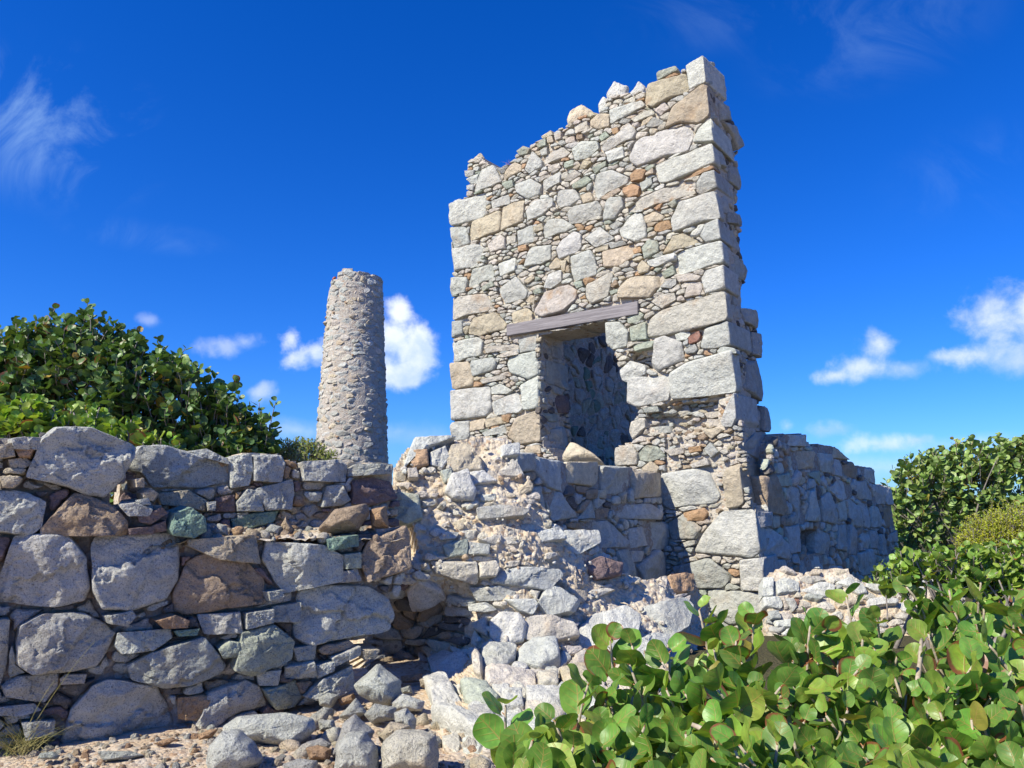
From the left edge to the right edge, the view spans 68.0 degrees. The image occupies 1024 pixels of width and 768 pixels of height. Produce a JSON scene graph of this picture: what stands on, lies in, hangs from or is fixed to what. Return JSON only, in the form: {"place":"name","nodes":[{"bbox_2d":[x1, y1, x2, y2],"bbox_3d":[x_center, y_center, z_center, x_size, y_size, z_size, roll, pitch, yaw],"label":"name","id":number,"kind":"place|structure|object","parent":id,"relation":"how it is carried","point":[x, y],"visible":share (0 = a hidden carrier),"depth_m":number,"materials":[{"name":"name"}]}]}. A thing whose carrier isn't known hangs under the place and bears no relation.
{"place":"outdoors","nodes":[
{"label":"outdoors","id":0,"kind":"place"},
{"bbox_2d":[27,695,495,767],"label":"gravel","id":1,"kind":"structure","parent":0,"point":[74,762],"depth_m":4.81,"materials":[{"name":"beige gravel"}]},
{"bbox_2d":[364,703,395,723],"bbox_3d":[-0.947,2.369,5.454,0.228,0.140,0.198,0,-9,0],"label":"loose stone","id":2,"kind":"object","parent":1,"relation":"on","point":[375,713],"visible":0.99,"depth_m":5.39,"materials":[{"name":"stone"}]},
{"bbox_2d":[0,502,1008,767],"bbox_3d":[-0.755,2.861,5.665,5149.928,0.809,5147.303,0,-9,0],"label":"ground","id":3,"kind":"structure","parent":0,"point":[400,668],"depth_m":5.20,"materials":[{"name":"soil"}]},
{"bbox_2d":[0,641,94,756],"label":"grass tuft","id":4,"kind":"object","parent":3,"relation":"on","point":[23,748],"visible":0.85,"depth_m":4.87,"materials":[{"name":"green plant"}]},
{"bbox_2d":[38,751,59,759],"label":"loose stone","id":5,"kind":"object","parent":3,"relation":"on","point":[50,755],"visible":1,"depth_m":4.65,"materials":[{"name":"stone"}]},
{"bbox_2d":[0,393,179,503],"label":"sea grape shrub","id":6,"kind":"object","parent":3,"relation":"on","point":[31,416],"visible":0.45,"depth_m":7.31,"materials":[{"name":"green plant"}]},
{"bbox_2d":[98,751,143,760],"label":"loose stone","id":7,"kind":"object","parent":3,"relation":"on","point":[114,755],"visible":1,"depth_m":4.63,"materials":[{"name":"stone"}]},
{"bbox_2d":[0,298,283,504],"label":"sea grape tree","id":8,"kind":"object","parent":3,"relation":"on","point":[69,360],"visible":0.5,"depth_m":9.90,"materials":[{"name":"green plant"}]},
{"bbox_2d":[154,737,175,745],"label":"loose stone","id":9,"kind":"object","parent":3,"relation":"on","point":[166,741],"visible":1,"depth_m":4.90,"materials":[{"name":"stone"}]},
{"bbox_2d":[0,426,411,754],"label":"boulder wall","id":10,"kind":"structure","parent":3,"relation":"on","point":[174,607],"depth_m":5.50,"materials":[{"name":"stone"}]},
{"bbox_2d":[211,523,227,535],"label":"loose stone","id":11,"kind":"object","parent":10,"relation":"on","point":[221,529],"visible":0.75,"depth_m":5.80,"materials":[{"name":"stone"}]},
{"bbox_2d":[265,524,282,535],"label":"loose stone","id":12,"kind":"object","parent":10,"relation":"on","point":[273,529],"visible":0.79,"depth_m":6.06,"materials":[{"name":"stone"}]},
{"bbox_2d":[281,517,293,533],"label":"loose stone","id":13,"kind":"object","parent":10,"relation":"on","point":[286,525],"visible":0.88,"depth_m":6.11,"materials":[{"name":"stone"}]},
{"bbox_2d":[319,504,368,534],"bbox_3d":[-1.416,1.143,6.407,0.405,0.264,0.377,0,-9,0],"label":"loose stone","id":14,"kind":"object","parent":10,"relation":"on","point":[349,519],"visible":0.98,"depth_m":6.28,"materials":[{"name":"stone"}]},
{"bbox_2d":[370,506,388,529],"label":"loose stone","id":15,"kind":"object","parent":10,"relation":"on","point":[379,517],"visible":1,"depth_m":6.46,"materials":[{"name":"stone"}]},
{"bbox_2d":[198,729,217,739],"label":"loose stone","id":16,"kind":"object","parent":3,"relation":"on","point":[209,733],"visible":1,"depth_m":5.03,"materials":[{"name":"stone"}]},
{"bbox_2d":[206,729,262,767],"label":"loose stone","id":17,"kind":"object","parent":3,"relation":"on","point":[234,748],"visible":1,"depth_m":4.40,"materials":[{"name":"stone"}]},
{"bbox_2d":[222,712,315,744],"bbox_3d":[-1.605,2.291,5.032,0.594,0.212,0.328,0,-9,0],"label":"loose stone","id":18,"kind":"object","parent":3,"relation":"on","point":[273,728],"visible":0.82,"depth_m":4.93,"materials":[{"name":"stone"}]},
{"bbox_2d":[278,739,300,750],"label":"broken stone","id":19,"kind":"object","parent":3,"relation":"on","point":[290,745],"visible":0.62,"depth_m":4.88,"materials":[{"name":"stone"}]},
{"bbox_2d":[283,758,317,767],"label":"loose stone","id":20,"kind":"object","parent":3,"relation":"on","point":[301,763],"visible":1,"depth_m":4.41,"materials":[{"name":"stone"}]},
{"bbox_2d":[293,743,311,758],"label":"broken stone","id":21,"kind":"object","parent":3,"relation":"on","point":[300,752],"visible":0.41,"depth_m":4.73,"materials":[{"name":"stone"}]},
{"bbox_2d":[273,436,338,462],"bbox_3d":[-3.036,2.189,10.370,1.286,3.019,0.683,0,-9,0],"label":"fine leaved shrub","id":22,"kind":"object","parent":3,"relation":"on","point":[294,451],"visible":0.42,"depth_m":10.44,"materials":[{"name":"green plant"}]},
{"bbox_2d":[315,720,319,729],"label":"broken stone","id":23,"kind":"object","parent":3,"relation":"on","point":[317,725],"visible":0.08,"depth_m":5.34,"materials":[{"name":"stone"}]},
{"bbox_2d":[306,745,330,759],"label":"loose stone","id":24,"kind":"object","parent":3,"relation":"on","point":[317,752],"visible":0.99,"depth_m":4.65,"materials":[{"name":"stone"}]},
{"bbox_2d":[306,738,331,747],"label":"loose stone","id":25,"kind":"object","parent":3,"relation":"on","point":[321,742],"visible":0.63,"depth_m":4.78,"materials":[{"name":"stone"}]},
{"bbox_2d":[310,707,334,720],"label":"broken stone","id":26,"kind":"object","parent":3,"relation":"on","point":[323,713],"visible":0.59,"depth_m":5.54,"materials":[{"name":"stone"}]},
{"bbox_2d":[318,719,335,730],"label":"loose stone","id":27,"kind":"object","parent":3,"relation":"on","point":[325,724],"visible":0.85,"depth_m":5.22,"materials":[{"name":"stone"}]},
{"bbox_2d":[319,693,338,707],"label":"loose stone","id":28,"kind":"object","parent":3,"relation":"on","point":[328,700],"visible":0.99,"depth_m":5.80,"materials":[{"name":"stone"}]},
{"bbox_2d":[319,727,340,742],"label":"broken stone","id":29,"kind":"object","parent":3,"relation":"on","point":[330,735],"visible":0.43,"depth_m":5.09,"materials":[{"name":"stone"}]},
{"bbox_2d":[326,714,333,719],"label":"broken stone","id":30,"kind":"object","parent":3,"relation":"on","point":[330,716],"visible":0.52,"depth_m":5.55,"materials":[{"name":"stone"}]},
{"bbox_2d":[338,693,354,705],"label":"loose stone","id":31,"kind":"object","parent":3,"relation":"on","point":[348,699],"visible":0.92,"depth_m":5.88,"materials":[{"name":"stone"}]},
{"bbox_2d":[315,268,388,463],"bbox_3d":[-6.932,1.312,33.180,3.502,12.509,3.494,0,-9,0],"label":"round chimney","id":32,"kind":"object","parent":3,"relation":"on","point":[352,422],"visible":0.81,"depth_m":32.37,"materials":[{"name":"grey stone"}]},
{"bbox_2d":[332,714,373,756],"bbox_3d":[-1.000,2.218,4.778,0.251,0.247,0.299,0,-9,0],"label":"loose stone","id":33,"kind":"object","parent":3,"relation":"on","point":[354,722],"visible":0.44,"depth_m":4.73,"materials":[{"name":"stone"}]},
{"bbox_2d":[339,698,366,719],"bbox_3d":[-1.160,2.381,5.551,0.208,0.150,0.209,0,-9,0],"label":"loose stone","id":34,"kind":"object","parent":3,"relation":"on","point":[356,707],"visible":0.87,"depth_m":5.49,"materials":[{"name":"stone"}]},
{"bbox_2d":[334,731,378,767],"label":"loose stone","id":35,"kind":"object","parent":3,"relation":"on","point":[356,749],"visible":1,"depth_m":4.40,"materials":[{"name":"stone"}]},
{"bbox_2d":[360,715,368,720],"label":"broken stone","id":36,"kind":"object","parent":3,"relation":"on","point":[363,718],"visible":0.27,"depth_m":5.55,"materials":[{"name":"stone"}]},
{"bbox_2d":[354,664,400,705],"bbox_3d":[-1.049,2.351,5.902,0.367,0.317,0.407,0,-9,0],"label":"loose stone","id":37,"kind":"object","parent":3,"relation":"on","point":[378,684],"visible":0.96,"depth_m":5.78,"materials":[{"name":"stone"}]},
{"bbox_2d":[378,722,409,742],"bbox_3d":[-0.777,2.300,5.007,0.210,0.137,0.185,5,-10,-29],"label":"loose stone","id":38,"kind":"object","parent":3,"relation":"on","point":[390,728],"visible":0.67,"depth_m":4.95,"materials":[{"name":"stone"}]},
{"bbox_2d":[394,708,416,728],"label":"loose stone","id":39,"kind":"object","parent":3,"relation":"on","point":[406,716],"visible":0.8,"depth_m":5.22,"materials":[{"name":"stone"}]},
{"bbox_2d":[401,686,411,693],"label":"loose stone","id":40,"kind":"object","parent":3,"relation":"on","point":[406,689],"visible":0.99,"depth_m":6.24,"materials":[{"name":"stone"}]},
{"bbox_2d":[391,694,424,710],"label":"loose stone","id":41,"kind":"object","parent":3,"relation":"on","point":[403,701],"visible":0.88,"depth_m":5.71,"materials":[{"name":"stone"}]},
{"bbox_2d":[380,729,438,767],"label":"loose stone","id":42,"kind":"object","parent":3,"relation":"on","point":[409,748],"visible":1,"depth_m":4.41,"materials":[{"name":"stone"}]},
{"bbox_2d":[401,673,421,682],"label":"loose stone","id":43,"kind":"object","parent":3,"relation":"on","point":[413,678],"visible":0.98,"depth_m":6.60,"materials":[{"name":"stone"}]},
{"bbox_2d":[419,678,424,687],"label":"loose stone","id":44,"kind":"object","parent":3,"relation":"on","point":[422,684],"visible":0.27,"depth_m":6.39,"materials":[{"name":"stone"}]},
{"bbox_2d":[416,713,428,725],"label":"broken stone","id":45,"kind":"object","parent":3,"relation":"on","point":[422,719],"visible":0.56,"depth_m":5.51,"materials":[{"name":"stone"}]},
{"bbox_2d":[430,721,439,729],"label":"broken stone","id":46,"kind":"object","parent":3,"relation":"on","point":[435,726],"visible":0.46,"depth_m":5.41,"materials":[{"name":"stone"}]},
{"bbox_2d":[436,736,441,747],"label":"broken stone","id":47,"kind":"object","parent":3,"relation":"on","point":[439,740],"visible":0.11,"depth_m":5.04,"materials":[{"name":"stone"}]},
{"bbox_2d":[461,736,476,748],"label":"broken stone","id":48,"kind":"object","parent":3,"relation":"on","point":[467,742],"visible":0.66,"depth_m":4.95,"materials":[{"name":"stone"}]},
{"bbox_2d":[467,745,476,752],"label":"broken stone","id":49,"kind":"object","parent":3,"relation":"on","point":[471,748],"visible":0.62,"depth_m":4.89,"materials":[{"name":"stone"}]},
{"bbox_2d":[470,756,490,767],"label":"broken stone","id":50,"kind":"object","parent":3,"relation":"on","point":[476,761],"visible":0.92,"depth_m":4.58,"materials":[{"name":"stone"}]},
{"bbox_2d":[475,764,489,767],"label":"broken stone","id":51,"kind":"object","parent":3,"relation":"on","point":[483,766],"visible":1,"depth_m":4.53,"materials":[{"name":"stone"}]},
{"bbox_2d":[349,435,714,759],"bbox_3d":[1.000,2.312,7.984,5.681,3.564,4.582,6,-10,-32],"label":"rubble heap","id":52,"kind":"object","parent":3,"relation":"on","point":[509,590],"visible":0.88,"depth_m":7.44,"materials":[{"name":"stone"}]},
{"bbox_2d":[516,452,668,580],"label":"cross wall","id":53,"kind":"structure","parent":3,"relation":"on","point":[620,508],"depth_m":12.45,"materials":[{"name":"stone"}]},
{"bbox_2d":[563,333,639,465],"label":"wall","id":54,"kind":"structure","parent":3,"relation":"on","point":[604,414],"depth_m":20.05,"materials":[{"name":"stone"}]},
{"bbox_2d":[449,56,777,628],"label":"ruined wall","id":55,"kind":"structure","parent":3,"relation":"on","point":[618,221],"depth_m":14.92,"materials":[{"name":"stone"}]},
{"bbox_2d":[567,105,593,123],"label":"loose stone","id":56,"kind":"object","parent":55,"relation":"on","point":[576,112],"visible":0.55,"depth_m":16.49,"materials":[{"name":"stone"}]},
{"bbox_2d":[562,442,603,464],"bbox_3d":[1.411,1.412,15.059,0.817,0.511,0.561,0,-9,0],"label":"loose stone","id":57,"kind":"object","parent":55,"relation":"on","point":[574,452],"visible":0.69,"depth_m":14.89,"materials":[{"name":"stone"}]},
{"bbox_2d":[598,97,605,113],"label":"loose stone","id":58,"kind":"object","parent":55,"relation":"on","point":[601,104],"visible":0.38,"depth_m":16.11,"materials":[{"name":"stone"}]},
{"bbox_2d":[607,81,628,98],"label":"loose stone","id":59,"kind":"object","parent":55,"relation":"on","point":[616,88],"visible":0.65,"depth_m":15.97,"materials":[{"name":"stone"}]},
{"bbox_2d":[630,82,645,95],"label":"loose stone","id":60,"kind":"object","parent":55,"relation":"on","point":[639,86],"visible":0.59,"depth_m":15.66,"materials":[{"name":"stone"}]},
{"bbox_2d":[472,564,1023,767],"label":"sea grape bush","id":61,"kind":"object","parent":3,"relation":"on","point":[964,708],"visible":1,"depth_m":3.12,"materials":[{"name":"green plant"}]},
{"bbox_2d":[751,433,898,580],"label":"side wall","id":62,"kind":"structure","parent":3,"relation":"on","point":[824,507],"depth_m":15.77,"materials":[{"name":"stone"}]},
{"bbox_2d":[757,566,964,635],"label":"wall","id":63,"kind":"structure","parent":3,"relation":"on","point":[785,594],"depth_m":9.73,"materials":[{"name":"stone"}]},
{"bbox_2d":[861,559,893,584],"bbox_3d":[5.421,3.421,11.870,1.629,1.479,0.788,-6,-10,32],"label":"sea grape shrub","id":64,"kind":"object","parent":3,"relation":"on","point":[876,577],"visible":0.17,"depth_m":11.67,"materials":[{"name":"green plant"}]},
{"bbox_2d":[876,532,1023,659],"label":"sea grape thicket","id":65,"kind":"object","parent":3,"relation":"on","point":[1004,573],"visible":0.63,"depth_m":7.92,"materials":[{"name":"green plant"}]},
{"bbox_2d":[880,432,1023,579],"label":"sea grape tree","id":66,"kind":"object","parent":3,"relation":"on","point":[998,467],"visible":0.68,"depth_m":21.99,"materials":[{"name":"green plant"}]},
{"bbox_2d":[952,497,1023,565],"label":"fine leaved shrub","id":67,"kind":"object","parent":3,"relation":"on","point":[994,528],"visible":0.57,"depth_m":15.96,"materials":[{"name":"green plant"}]},
{"bbox_2d":[0,0,1023,499],"label":"sky","id":68,"kind":"structure","parent":0,"point":[201,173],"materials":[{"name":"blue"}]}
]}

